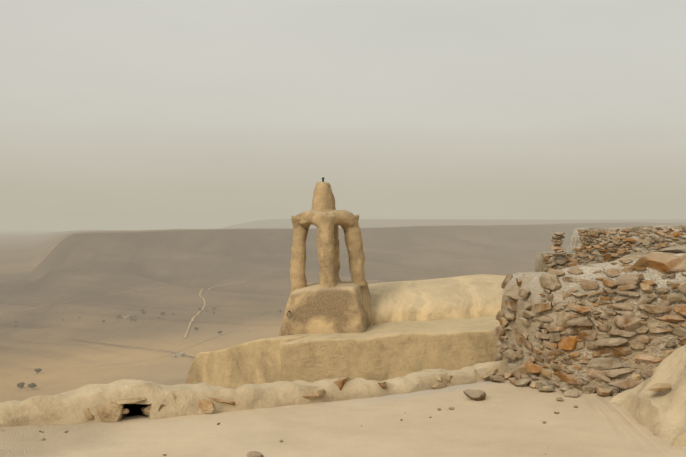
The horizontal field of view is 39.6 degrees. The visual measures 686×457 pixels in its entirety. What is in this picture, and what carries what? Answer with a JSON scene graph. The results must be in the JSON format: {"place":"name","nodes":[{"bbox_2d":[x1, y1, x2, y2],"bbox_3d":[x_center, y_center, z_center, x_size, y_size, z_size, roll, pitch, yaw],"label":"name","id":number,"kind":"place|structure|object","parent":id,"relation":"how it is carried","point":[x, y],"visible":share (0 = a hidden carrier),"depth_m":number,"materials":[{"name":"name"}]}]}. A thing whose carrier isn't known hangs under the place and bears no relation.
{"place":"outdoors","nodes":[
{"label":"outdoors","id":0,"kind":"place"},
{"bbox_2d":[32,331,228,367],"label":"dirt road","id":1,"kind":"structure","parent":0,"point":[150,358],"depth_m":1228.08,"materials":[{"name":"brown soil"}]},
{"bbox_2d":[72,339,193,357],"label":"valley road","id":2,"kind":"structure","parent":0,"point":[129,346],"depth_m":1300.27,"materials":[{"name":"grey soil"}]},
{"bbox_2d":[184,281,244,337],"bbox_3d":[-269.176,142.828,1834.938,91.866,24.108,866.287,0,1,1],"label":"path","id":3,"kind":"structure","parent":0,"point":[186,333],"depth_m":1733.20,"materials":[{"name":"beige soil"}]},
{"bbox_2d":[185,334,312,387],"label":"building wall","id":4,"kind":"structure","parent":0,"point":[252,362],"depth_m":11.83,"materials":[{"name":"beige paint"}]},
{"bbox_2d":[0,217,685,402],"bbox_3d":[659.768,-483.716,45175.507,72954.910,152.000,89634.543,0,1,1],"label":"valley terrain","id":5,"kind":"structure","parent":0,"point":[57,265],"depth_m":2437.82,"materials":[{"name":"beige sand"}]},
{"bbox_2d":[14,306,281,388],"bbox_3d":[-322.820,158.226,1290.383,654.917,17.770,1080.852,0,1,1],"label":"shrubs","id":6,"kind":"object","parent":5,"relation":"on","point":[33,385],"visible":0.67,"depth_m":1490.21,"materials":[{"name":"green plant"}]},
{"bbox_2d":[122,315,184,357],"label":"houses","id":7,"kind":"structure","parent":5,"relation":"on","point":[171,356],"depth_m":1232.76,"materials":[{"name":"beige"}]},
{"bbox_2d":[0,379,685,456],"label":"terrace","id":8,"kind":"structure","parent":0,"point":[506,418],"depth_m":7.40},
{"bbox_2d":[0,360,513,426],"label":"parapet wall","id":9,"kind":"structure","parent":8,"relation":"on","point":[114,401],"depth_m":8.13,"materials":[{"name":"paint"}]},
{"bbox_2d":[1,370,627,456],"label":"loose stones","id":10,"kind":"object","parent":8,"relation":"on","point":[543,385],"visible":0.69,"depth_m":8.95,"materials":[{"name":"brown stone"}]},
{"bbox_2d":[279,315,499,382],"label":"low wall","id":11,"kind":"structure","parent":8,"relation":"on","point":[383,351],"depth_m":11.24,"materials":[{"name":"beige paint"}]},
{"bbox_2d":[279,280,370,335],"bbox_3d":[-0.193,1.048,12.405,1.222,0.747,1.455,0,1,1],"label":"tower base","id":12,"kind":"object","parent":11,"relation":"on","point":[340,307],"depth_m":11.79,"materials":[{"name":"beige paint"}]},
{"bbox_2d":[290,182,367,293],"bbox_3d":[-0.157,0.160,12.384,0.849,1.534,0.841,1,1,45],"label":"minaret","id":13,"kind":"object","parent":12,"relation":"on","point":[324,216],"visible":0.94,"depth_m":12.27,"materials":[{"name":"paint"}]},
{"bbox_2d":[368,274,505,324],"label":"building vault roof","id":14,"kind":"structure","parent":11,"relation":"on","point":[473,296],"depth_m":12.67,"materials":[{"name":"beige paint"}]},
{"bbox_2d":[493,252,685,392],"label":"stone wall","id":15,"kind":"structure","parent":8,"relation":"on","point":[618,323],"depth_m":9.09,"materials":[{"name":"stone"}]},
{"bbox_2d":[550,232,685,254],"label":"stacked stones","id":16,"kind":"object","parent":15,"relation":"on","point":[556,247],"visible":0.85,"depth_m":16.70,"materials":[{"name":"beige stone"}]},
{"bbox_2d":[535,225,685,271],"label":"ruin wall","id":17,"kind":"structure","parent":8,"relation":"on","point":[587,246],"depth_m":16.91,"materials":[{"name":"stone"}]},
{"bbox_2d":[610,345,685,445],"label":"sand mound","id":18,"kind":"object","parent":8,"relation":"on","point":[655,403],"visible":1,"depth_m":7.61,"materials":[{"name":"beige sand"}]},
{"bbox_2d":[0,0,685,217],"label":"sky","id":19,"kind":"structure","parent":0,"point":[109,108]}
]}

